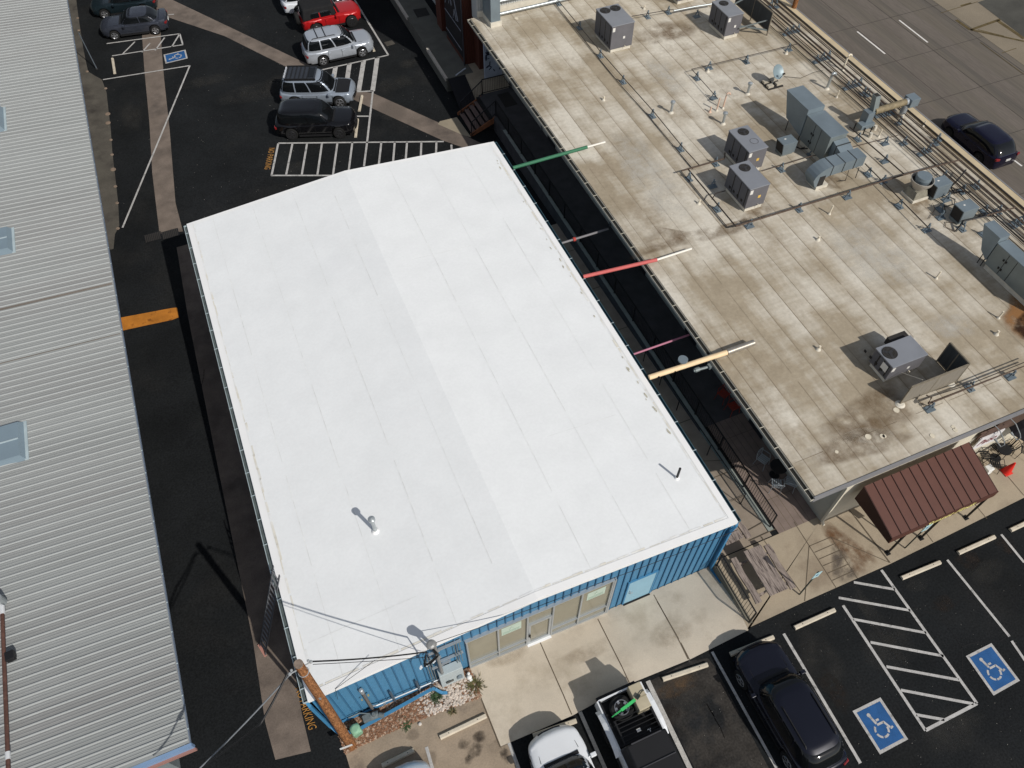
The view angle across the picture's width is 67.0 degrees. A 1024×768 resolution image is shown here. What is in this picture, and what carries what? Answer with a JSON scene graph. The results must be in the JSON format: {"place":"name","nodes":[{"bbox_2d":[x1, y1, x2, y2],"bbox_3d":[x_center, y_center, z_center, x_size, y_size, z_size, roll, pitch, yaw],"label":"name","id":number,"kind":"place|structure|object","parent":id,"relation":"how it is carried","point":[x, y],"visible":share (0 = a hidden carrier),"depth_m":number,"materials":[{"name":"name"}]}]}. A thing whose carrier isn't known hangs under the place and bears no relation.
{"place":"outdoors","nodes":[
{"label":"outdoors","id":0,"kind":"place"},
{"bbox_2d":[76,0,1023,767],"bbox_3d":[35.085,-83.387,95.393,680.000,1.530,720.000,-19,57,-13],"label":"ground","id":1,"kind":"structure","parent":0,"point":[938,650],"depth_m":31.25,"materials":[{"name":"asphalt"}]},
{"bbox_2d":[68,0,118,249],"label":"stained apron","id":2,"kind":"object","parent":1,"relation":"on","point":[95,96],"visible":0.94,"depth_m":47.81,"materials":[{"name":"concrete"}]},
{"bbox_2d":[0,0,196,767],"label":"corrugated building","id":3,"kind":"structure","parent":1,"relation":"on","point":[93,676],"depth_m":28.21,"materials":[{"name":"metal"}]},
{"bbox_2d":[0,594,16,767],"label":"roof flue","id":4,"kind":"object","parent":3,"relation":"on","point":[9,656],"visible":1,"depth_m":23.66,"materials":[{"name":"paint"}]},
{"bbox_2d":[90,0,157,17],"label":"parked sedan","id":5,"kind":"object","parent":1,"relation":"on","point":[103,8],"visible":0.77,"depth_m":54.89,"materials":[{"name":"green paint"}]},
{"bbox_2d":[100,5,168,39],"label":"parked sedan","id":6,"kind":"object","parent":1,"relation":"on","point":[136,20],"visible":1,"depth_m":53.41,"materials":[{"name":"metal"}]},
{"bbox_2d":[142,32,182,231],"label":"drainage pan","id":7,"kind":"object","parent":1,"relation":"on","point":[164,191],"visible":0.9,"depth_m":47.50,"materials":[{"name":"brown concrete"}]},
{"bbox_2d":[177,244,310,759],"bbox_3d":[-12.566,2.595,34.322,1.412,0.900,27.691,-18,57,-12],"label":"alley strip","id":8,"kind":"object","parent":1,"relation":"on","point":[286,729],"visible":0.77,"depth_m":31.20,"materials":[{"name":"brown concrete"}]},
{"bbox_2d":[258,565,279,656],"bbox_3d":[-8.536,8.057,27.135,2.007,4.740,0.546,-33,61,-21],"label":"ladder","id":9,"kind":"object","parent":8,"relation":"on","point":[264,621],"visible":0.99,"depth_m":27.13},
{"bbox_2d":[280,0,343,14],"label":"parked suv","id":10,"kind":"object","parent":1,"relation":"on","point":[289,7],"visible":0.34,"depth_m":54.64,"materials":[{"name":"white paint"}]},
{"bbox_2d":[274,98,357,139],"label":"parked suv","id":11,"kind":"object","parent":1,"relation":"on","point":[303,117],"visible":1,"depth_m":46.65,"materials":[{"name":"black metal"}]},
{"bbox_2d":[155,0,481,146],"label":"diagonal pan","id":12,"kind":"object","parent":1,"relation":"on","point":[184,14],"visible":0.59,"depth_m":52.09,"materials":[{"name":"brown concrete"}]},
{"bbox_2d":[280,65,356,105],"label":"parked suv","id":13,"kind":"object","parent":1,"relation":"on","point":[305,81],"visible":0.86,"depth_m":48.32,"materials":[{"name":"silver metal"}]},
{"bbox_2d":[293,0,360,29],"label":"parked offroader","id":14,"kind":"object","parent":1,"relation":"on","point":[309,14],"visible":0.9,"depth_m":53.30,"materials":[{"name":"red paint"}]},
{"bbox_2d":[301,25,373,65],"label":"parked suv","id":15,"kind":"object","parent":1,"relation":"on","point":[323,45],"visible":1,"depth_m":51.26,"materials":[{"name":"silver metal"}]},
{"bbox_2d":[337,668,481,754],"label":"river gravel","id":16,"kind":"structure","parent":1,"relation":"on","point":[378,729],"depth_m":27.19,"materials":[{"name":"gravel"}]},
{"bbox_2d":[288,659,356,750],"bbox_3d":[-5.564,9.906,23.354,0.491,8.686,0.949,12,56,9],"label":"utility pole","id":17,"kind":"object","parent":16,"relation":"on","point":[325,705],"visible":1,"depth_m":22.43,"materials":[{"name":"brown wood"}]},
{"bbox_2d":[202,672,287,767],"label":"overhead wire","id":18,"kind":"object","parent":17,"relation":"attached to","point":[254,728],"visible":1,"depth_m":19.93,"materials":[{"name":"black paint"}]},
{"bbox_2d":[313,651,426,661],"bbox_3d":[-3.943,7.743,21.974,2.914,3.295,0.048,-20,57,-14],"label":"overhead wire","id":19,"kind":"object","parent":17,"relation":"attached to","point":[368,657],"visible":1,"depth_m":21.91,"materials":[{"name":"black paint"}]},
{"bbox_2d":[416,674,476,716],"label":"white stones","id":20,"kind":"object","parent":16,"relation":"on","point":[454,696],"visible":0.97,"depth_m":27.57,"materials":[{"name":"stone"}]},
{"bbox_2d":[346,698,515,767],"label":"parking bay","id":21,"kind":"object","parent":1,"relation":"on","point":[457,749],"visible":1,"depth_m":26.69,"materials":[{"name":"concrete"}]},
{"bbox_2d":[381,748,414,767],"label":"wheel stop","id":22,"kind":"object","parent":21,"relation":"on","point":[397,758],"visible":1,"depth_m":26.38,"materials":[{"name":"concrete"}]},
{"bbox_2d":[395,760,430,767],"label":"parked sedan","id":23,"kind":"object","parent":21,"relation":"on","point":[417,764],"visible":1,"depth_m":25.62,"materials":[{"name":"silver metal"}]},
{"bbox_2d":[439,713,486,739],"bbox_3d":[-1.707,11.961,27.003,1.741,0.123,0.170,-20,57,-14],"label":"wheel stop","id":24,"kind":"object","parent":21,"relation":"on","point":[463,726],"visible":1,"depth_m":26.96,"materials":[{"name":"concrete"}]},
{"bbox_2d":[390,0,472,91],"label":"loading walk","id":25,"kind":"structure","parent":1,"relation":"on","point":[429,35],"depth_m":52.01,"materials":[{"name":"paint"}]},
{"bbox_2d":[438,117,470,136],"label":"stair pad","id":26,"kind":"object","parent":1,"relation":"on","point":[454,124],"visible":1,"depth_m":48.05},
{"bbox_2d":[448,68,475,109],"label":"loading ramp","id":27,"kind":"structure","parent":1,"relation":"on","point":[460,87],"depth_m":49.23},
{"bbox_2d":[184,141,740,733],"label":"metal building","id":28,"kind":"structure","parent":1,"relation":"on","point":[432,365],"depth_m":29.43,"materials":[{"name":"blue"}]},
{"bbox_2d":[348,688,383,723],"bbox_3d":[-5.066,10.938,26.011,1.197,2.712,0.546,-19,57,-13],"label":"gas meter","id":29,"kind":"object","parent":28,"relation":"attached to","point":[369,717],"visible":1,"depth_m":26.85,"materials":[{"name":"metal"}]},
{"bbox_2d":[372,678,439,706],"bbox_3d":[-3.718,10.756,27.054,2.504,1.250,0.107,-19,57,-13],"label":"wall conduit","id":30,"kind":"object","parent":28,"relation":"attached to","point":[402,694],"depth_m":27.19,"materials":[{"name":"metal"}]},
{"bbox_2d":[426,639,462,680],"bbox_3d":[-2.263,9.439,26.338,1.298,2.930,0.108,-19,57,-13],"label":"wall strut frame","id":31,"kind":"object","parent":28,"relation":"attached to","point":[450,656],"visible":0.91,"depth_m":26.18,"materials":[{"name":"metal"}]},
{"bbox_2d":[426,639,443,674],"bbox_3d":[-2.479,9.023,25.233,0.400,3.715,0.336,-19,57,-13],"label":"service mast","id":32,"kind":"object","parent":31,"relation":"attached to","point":[431,643],"visible":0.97,"depth_m":24.92,"materials":[{"name":"metal"}]},
{"bbox_2d":[437,660,464,687],"bbox_3d":[-2.154,10.298,27.389,0.860,1.420,0.380,-19,57,-13],"label":"electrical cabinet","id":33,"kind":"object","parent":28,"relation":"attached to","point":[453,672],"visible":0.9,"depth_m":26.94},
{"bbox_2d":[527,617,551,646],"bbox_3d":[1.004,8.978,28.059,0.960,2.192,0.189,-19,57,-13],"label":"door","id":34,"kind":"structure","parent":28,"relation":"in","point":[538,632],"depth_m":28.27,"materials":[{"name":"metal"}]},
{"bbox_2d":[513,141,605,168],"bbox_3d":[2.391,-11.449,38.703,4.899,0.525,0.224,-15,56,-10],"label":"painted pole","id":35,"kind":"object","parent":28,"relation":"on","point":[551,157],"visible":1,"depth_m":38.58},
{"bbox_2d":[436,530,736,642],"bbox_3d":[2.830,6.646,25.705,11.352,1.367,0.120,-19,57,-13],"label":"gutter","id":36,"kind":"object","parent":28,"relation":"attached to","point":[584,588],"visible":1,"depth_m":25.41,"materials":[{"name":"black paint"}]},
{"bbox_2d":[583,248,691,277],"bbox_3d":[5.628,-5.312,34.335,5.079,0.525,0.371,-12,56,-8],"label":"painted pole","id":37,"kind":"object","parent":28,"relation":"on","point":[624,267],"visible":1,"depth_m":34.16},
{"bbox_2d":[623,573,655,605],"bbox_3d":[4.816,7.754,29.175,1.160,2.270,0.125,-19,57,-13],"label":"door","id":38,"kind":"structure","parent":28,"relation":"in","point":[639,589],"depth_m":29.22,"materials":[{"name":"metal"}]},
{"bbox_2d":[457,97,494,135],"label":"stairs","id":39,"kind":"structure","parent":1,"relation":"on","point":[479,104],"depth_m":47.80,"materials":[{"name":"brown wood"}]},
{"bbox_2d":[465,63,508,98],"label":"stair landing","id":40,"kind":"object","parent":1,"relation":"on","point":[475,77],"visible":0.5,"depth_m":49.17,"materials":[{"name":"concrete"}]},
{"bbox_2d":[433,0,565,68],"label":"tall brown building","id":41,"kind":"structure","parent":1,"relation":"on","point":[453,16],"depth_m":48.76,"materials":[{"name":"metal"}]},
{"bbox_2d":[528,725,596,767],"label":"parked suv","id":42,"kind":"object","parent":1,"relation":"on","point":[560,746],"visible":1,"depth_m":25.70,"materials":[{"name":"white paint"}]},
{"bbox_2d":[478,87,742,430],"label":"alley walkway","id":43,"kind":"structure","parent":1,"relation":"on","point":[658,315],"depth_m":40.17,"materials":[{"name":"asphalt"}]},
{"bbox_2d":[503,129,772,531],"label":"retaining wall","id":44,"kind":"structure","parent":1,"relation":"on","point":[681,396],"depth_m":36.48,"materials":[{"name":"concrete"}]},
{"bbox_2d":[495,100,777,526],"bbox_3d":[4.730,-5.603,38.780,0.050,1.072,29.550,-19,57,-13],"label":"railing","id":45,"kind":"object","parent":44,"relation":"on","point":[547,182],"visible":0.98,"depth_m":37.03,"materials":[{"name":"metal"}]},
{"bbox_2d":[595,681,684,767],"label":"parked pickup","id":46,"kind":"object","parent":1,"relation":"on","point":[641,740],"visible":0.89,"depth_m":25.74,"materials":[{"name":"white paint"}]},
{"bbox_2d":[609,695,633,721],"bbox_3d":[3.735,11.060,26.371,0.840,0.250,0.834,-19,57,-13],"label":"spare wheel","id":47,"kind":"object","parent":46,"relation":"in","point":[617,703],"visible":0.86,"depth_m":26.30,"materials":[{"name":"rubber"}]},
{"bbox_2d":[626,682,650,713],"bbox_3d":[4.327,10.729,26.410,0.470,0.565,0.860,-19,57,-13],"label":"storage box","id":48,"kind":"object","parent":46,"relation":"in","point":[642,703],"visible":0.91,"depth_m":26.21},
{"bbox_2d":[651,658,767,767],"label":"worn bay","id":49,"kind":"object","parent":1,"relation":"on","point":[732,744],"visible":1,"depth_m":27.14,"materials":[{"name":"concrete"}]},
{"bbox_2d":[661,662,707,681],"bbox_3d":[6.282,10.440,28.040,1.779,0.123,0.170,-14,56,-10],"label":"wheel stop","id":50,"kind":"object","parent":49,"relation":"on","point":[684,671],"visible":1,"depth_m":27.99,"materials":[{"name":"concrete"}]},
{"bbox_2d":[713,561,751,623],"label":"ramp wall","id":51,"kind":"structure","parent":1,"relation":"on","point":[717,572],"depth_m":29.92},
{"bbox_2d":[716,555,756,622],"bbox_3d":[8.475,7.744,29.285,0.051,1.072,2.451,-18,57,-12],"label":"railing","id":52,"kind":"object","parent":51,"relation":"on","point":[724,559],"visible":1,"depth_m":29.20,"materials":[{"name":"black paint"}]},
{"bbox_2d":[467,0,1023,525],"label":"flat roof building","id":53,"kind":"structure","parent":1,"relation":"on","point":[835,428],"depth_m":35.42,"materials":[{"name":"grey paint"}]},
{"bbox_2d":[482,0,501,27],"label":"duct column","id":54,"kind":"structure","parent":53,"relation":"on","point":[491,13],"depth_m":45.17,"materials":[{"name":"metal"}]},
{"bbox_2d":[594,4,634,52],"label":"rooftop unit","id":55,"kind":"object","parent":53,"relation":"on","point":[614,27],"visible":1,"depth_m":43.47,"materials":[{"name":"black paint"}]},
{"bbox_2d":[648,109,656,118],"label":"pipe support","id":56,"kind":"object","parent":53,"relation":"on","point":[652,116],"visible":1,"depth_m":40.47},
{"bbox_2d":[558,0,698,164],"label":"gas pipe","id":57,"kind":"object","parent":56,"relation":"on","point":[630,85],"visible":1,"depth_m":41.44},
{"bbox_2d":[648,340,754,379],"bbox_3d":[7.669,-0.907,31.256,4.614,0.790,0.562,-13,56,-9],"label":"painted pole","id":58,"kind":"object","parent":53,"relation":"on","point":[683,361],"visible":1,"depth_m":31.03,"materials":[{"name":"yellow metal"}]},
{"bbox_2d":[708,0,743,39],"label":"rooftop unit","id":59,"kind":"object","parent":53,"relation":"on","point":[725,18],"visible":1,"depth_m":44.25,"materials":[{"name":"black paint"}]},
{"bbox_2d":[724,125,767,169],"bbox_3d":[11.555,-11.456,37.832,1.390,1.432,1.938,-19,57,-13],"label":"rooftop unit","id":60,"kind":"object","parent":53,"relation":"on","point":[744,143],"visible":0.95,"depth_m":37.36,"materials":[{"name":"black paint"}]},
{"bbox_2d":[724,160,770,211],"bbox_3d":[11.148,-9.297,36.303,1.390,1.432,1.918,-19,57,-13],"label":"rooftop unit","id":61,"kind":"object","parent":53,"relation":"on","point":[747,183],"visible":0.99,"depth_m":35.88,"materials":[{"name":"black paint"}]},
{"bbox_2d":[734,0,773,35],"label":"privacy screen","id":62,"kind":"object","parent":53,"relation":"on","point":[759,12],"visible":0.84,"depth_m":44.86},
{"bbox_2d":[761,64,785,89],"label":"satellite dish","id":63,"kind":"object","parent":53,"relation":"on","point":[773,82],"visible":1,"depth_m":41.86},
{"bbox_2d":[784,43,792,51],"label":"pipe support","id":64,"kind":"object","parent":53,"relation":"on","point":[788,49],"visible":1,"depth_m":43.98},
{"bbox_2d":[770,25,1023,250],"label":"conduit line","id":65,"kind":"object","parent":64,"relation":"on","point":[887,129],"visible":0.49,"depth_m":39.33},
{"bbox_2d":[775,134,807,156],"bbox_3d":[14.231,-11.989,38.610,2.163,0.756,0.723,-11,55,-8],"label":"condenser box","id":66,"kind":"object","parent":53,"relation":"on","point":[786,145],"visible":0.88,"depth_m":38.31,"materials":[{"name":"metal"}]},
{"bbox_2d":[785,85,866,189],"bbox_3d":[14.637,-12.123,37.971,2.800,1.950,5.280,-19,57,-13],"label":"air handler","id":67,"kind":"object","parent":53,"relation":"on","point":[821,131],"visible":0.99,"depth_m":37.49,"materials":[{"name":"metal"}]},
{"bbox_2d":[842,190,851,200],"bbox_3d":[15.978,-9.012,36.684,0.400,0.440,0.280,-19,57,-13],"label":"pipe support","id":68,"kind":"object","parent":53,"relation":"on","point":[847,197],"visible":1,"depth_m":36.78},
{"bbox_2d":[736,159,960,226],"bbox_3d":[16.065,-9.133,36.597,12.640,0.080,0.183,-18,57,-12],"label":"gas pipe","id":69,"kind":"object","parent":68,"relation":"on","point":[845,192],"visible":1,"depth_m":36.49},
{"bbox_2d":[853,92,920,137],"bbox_3d":[19.276,-13.926,39.371,3.480,1.712,1.250,-19,57,-13],"label":"exhaust duct","id":70,"kind":"object","parent":53,"relation":"on","point":[866,121],"visible":0.97,"depth_m":39.35,"materials":[{"name":"metal"}]},
{"bbox_2d":[864,331,927,381],"bbox_3d":[15.226,-1.104,30.688,1.805,1.082,1.528,-19,57,-13],"label":"rooftop unit","id":71,"kind":"object","parent":53,"relation":"on","point":[895,355],"visible":0.99,"depth_m":30.27,"materials":[{"name":"black paint"}]},
{"bbox_2d":[771,21,1023,244],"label":"conduit line","id":72,"kind":"object","parent":53,"relation":"on","point":[903,137],"visible":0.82,"depth_m":38.66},
{"bbox_2d":[772,20,1023,241],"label":"conduit line","id":73,"kind":"object","parent":53,"relation":"on","point":[904,137],"visible":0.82,"depth_m":38.72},
{"bbox_2d":[894,116,903,125],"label":"pipe support","id":74,"kind":"object","parent":53,"relation":"on","point":[898,122],"visible":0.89,"depth_m":40.03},
{"bbox_2d":[764,0,1023,223],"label":"conduit line","id":75,"kind":"object","parent":74,"relation":"attached to","point":[899,116],"visible":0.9,"depth_m":39.59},
{"bbox_2d":[778,0,1023,208],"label":"conduit line","id":76,"kind":"object","parent":53,"relation":"on","point":[908,110],"visible":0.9,"depth_m":39.88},
{"bbox_2d":[901,171,934,203],"bbox_3d":[19.215,-9.353,36.443,1.060,1.200,1.060,-19,57,-13],"label":"exhaust fan","id":77,"kind":"object","parent":53,"relation":"on","point":[922,182],"visible":1,"depth_m":36.31,"materials":[{"name":"metal"}]},
{"bbox_2d":[895,342,969,408],"bbox_3d":[16.063,-0.327,30.041,2.955,1.230,1.345,-19,57,-13],"label":"privacy screen","id":78,"kind":"object","parent":53,"relation":"on","point":[953,361],"visible":1,"depth_m":29.98,"materials":[{"name":"metal"}]},
{"bbox_2d":[928,175,970,199],"bbox_3d":[20.739,-9.385,36.669,2.220,0.856,0.729,-12,55,-8],"label":"condenser box","id":79,"kind":"object","parent":53,"relation":"on","point":[941,187],"visible":0.87,"depth_m":36.33,"materials":[{"name":"metal"}]},
{"bbox_2d":[963,381,975,392],"bbox_3d":[17.993,0.035,30.259,0.280,0.440,0.400,-19,57,-13],"label":"pipe support","id":80,"kind":"object","parent":53,"relation":"on","point":[972,389],"visible":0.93,"depth_m":30.33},
{"bbox_2d":[926,366,1023,403],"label":"gas pipe","id":81,"kind":"object","parent":80,"relation":"on","point":[944,397],"visible":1,"depth_m":29.96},
{"bbox_2d":[948,198,996,224],"bbox_3d":[21.381,-8.036,35.709,2.228,0.856,0.779,-12,55,-8],"label":"condenser box","id":82,"kind":"object","parent":53,"relation":"on","point":[964,210],"visible":0.9,"depth_m":35.37,"materials":[{"name":"metal"}]},
{"bbox_2d":[972,420,1012,448],"bbox_3d":[19.238,2.114,31.163,1.600,1.350,0.105,-19,57,-13],"label":"wall sign","id":83,"kind":"object","parent":53,"relation":"attached to","point":[988,436],"visible":0.99,"depth_m":30.98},
{"bbox_2d":[977,220,1023,305],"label":"air handler","id":84,"kind":"object","parent":53,"relation":"on","point":[1004,261],"visible":1,"depth_m":33.05,"materials":[{"name":"metal"}]},
{"bbox_2d":[733,640,848,767],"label":"parked suv","id":85,"kind":"object","parent":1,"relation":"on","point":[797,721],"visible":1,"depth_m":25.93,"materials":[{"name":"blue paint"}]},
{"bbox_2d":[793,608,835,629],"bbox_3d":[11.415,8.847,29.143,1.807,0.123,0.170,-19,57,-12],"label":"wheel stop","id":86,"kind":"object","parent":1,"relation":"on","point":[814,618],"visible":1,"depth_m":29.09,"materials":[{"name":"concrete"}]},
{"bbox_2d":[900,560,941,579],"bbox_3d":[16.002,7.273,30.235,1.823,0.123,0.170,-17,56,-12],"label":"wheel stop","id":87,"kind":"object","parent":1,"relation":"on","point":[920,570],"visible":1,"depth_m":30.18,"materials":[{"name":"concrete"}]},
{"bbox_2d":[956,535,995,554],"bbox_3d":[18.535,6.411,30.833,1.825,0.123,0.170,-19,57,-12],"label":"wheel stop","id":88,"kind":"object","parent":1,"relation":"on","point":[976,544],"visible":1,"depth_m":30.78,"materials":[{"name":"concrete"}]},
{"bbox_2d":[469,567,747,747],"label":"pavement","id":89,"kind":"structure","parent":0,"point":[564,674],"depth_m":28.52,"materials":[{"name":"concrete"}]},
{"bbox_2d":[551,224,771,557],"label":"path","id":90,"kind":"structure","parent":0,"point":[745,511],"depth_m":34.23,"materials":[{"name":"concrete"}]},
{"bbox_2d":[726,522,750,545],"bbox_3d":[8.347,5.716,30.973,1.784,0.766,1.750,-20,57,-13],"label":"picnic table","id":91,"kind":"object","parent":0,"point":[737,535],"visible":0.2,"depth_m":30.44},
{"bbox_2d":[769,459,786,478],"bbox_3d":[11.105,3.627,32.425,0.720,0.730,0.720,-19,57,-13],"label":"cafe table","id":92,"kind":"object","parent":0,"point":[777,466],"visible":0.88,"depth_m":32.17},
{"bbox_2d":[707,413,1023,629],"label":"sidewalk","id":93,"kind":"structure","parent":0,"point":[844,547],"depth_m":31.14,"materials":[{"name":"concrete"}]},
{"bbox_2d":[730,544,795,603],"bbox_3d":[9.664,7.317,29.831,1.790,0.766,1.900,-18,57,-12],"label":"picnic table","id":94,"kind":"object","parent":93,"relation":"on","point":[758,558],"visible":1,"depth_m":29.61,"materials":[{"name":"wood"}]},
{"bbox_2d":[854,442,998,555],"bbox_3d":[15.916,4.670,30.220,5.070,3.100,2.016,-19,57,-13],"label":"entrance canopy","id":95,"kind":"object","parent":93,"relation":"on","point":[902,504],"visible":1,"depth_m":29.19,"materials":[{"name":"brown metal"}]},
{"bbox_2d":[1009,419,1023,446],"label":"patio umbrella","id":96,"kind":"object","parent":93,"relation":"on","point":[1014,429],"visible":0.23,"depth_m":31.36,"materials":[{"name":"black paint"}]},
{"bbox_2d":[788,0,1023,198],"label":"road","id":97,"kind":"structure","parent":0,"point":[944,65],"depth_m":53.02,"materials":[{"name":"asphalt"}]},
{"bbox_2d":[941,113,1019,169],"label":"driving suv","id":98,"kind":"object","parent":97,"relation":"on","point":[988,144],"visible":0.95,"depth_m":46.05,"materials":[{"name":"blue paint"}]},
{"bbox_2d":[933,0,1023,73],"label":"pavement","id":99,"kind":"structure","parent":0,"point":[999,24],"depth_m":55.84,"materials":[{"name":"concrete"}]},
{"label":"pipe support","id":100,"kind":"object","parent":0,"visible":0},
{"bbox_2d":[772,17,1023,238],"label":"conduit line","id":101,"kind":"object","parent":100,"relation":"attached to","point":[904,133],"visible":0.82,"depth_m":38.86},
{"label":"pipe support","id":102,"kind":"object","parent":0,"visible":0},
{"bbox_2d":[773,15,1023,234],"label":"conduit line","id":103,"kind":"object","parent":102,"relation":"on","point":[905,131],"visible":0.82,"depth_m":38.99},
{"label":"pipe support","id":104,"kind":"object","parent":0,"visible":0},
{"bbox_2d":[760,0,1023,227],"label":"conduit line","id":105,"kind":"object","parent":104,"relation":"attached to","point":[900,121],"visible":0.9,"depth_m":39.12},
{"bbox_2d":[761,1,1023,229],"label":"conduit line","id":106,"kind":"object","parent":104,"relation":"attached to","point":[902,124],"visible":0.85,"depth_m":39.17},
{"bbox_3d":[23.552,-7.635,35.668,0.280,0.440,0.400,-19,57,-13],"label":"pipe support","id":107,"kind":"object","parent":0,"visible":0},
{"bbox_2d":[773,1,1022,214],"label":"conduit line","id":108,"kind":"object","parent":107,"relation":"attached to","point":[904,113],"visible":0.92,"depth_m":39.65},
{"bbox_3d":[21.384,-12.232,38.939,0.400,0.440,0.280,-19,57,-13],"label":"pipe support","id":109,"kind":"object","parent":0,"visible":0},
{"bbox_2d":[773,0,1023,213],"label":"conduit line","id":110,"kind":"object","parent":109,"relation":"attached to","point":[906,113],"visible":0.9,"depth_m":39.91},
{"bbox_3d":[21.610,-12.496,39.125,0.400,0.440,0.280,-19,57,-13],"label":"pipe support","id":111,"kind":"object","parent":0,"visible":0},
{"bbox_2d":[778,0,1023,209],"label":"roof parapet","id":112,"kind":"structure","parent":111,"relation":"on","point":[907,110],"depth_m":40.16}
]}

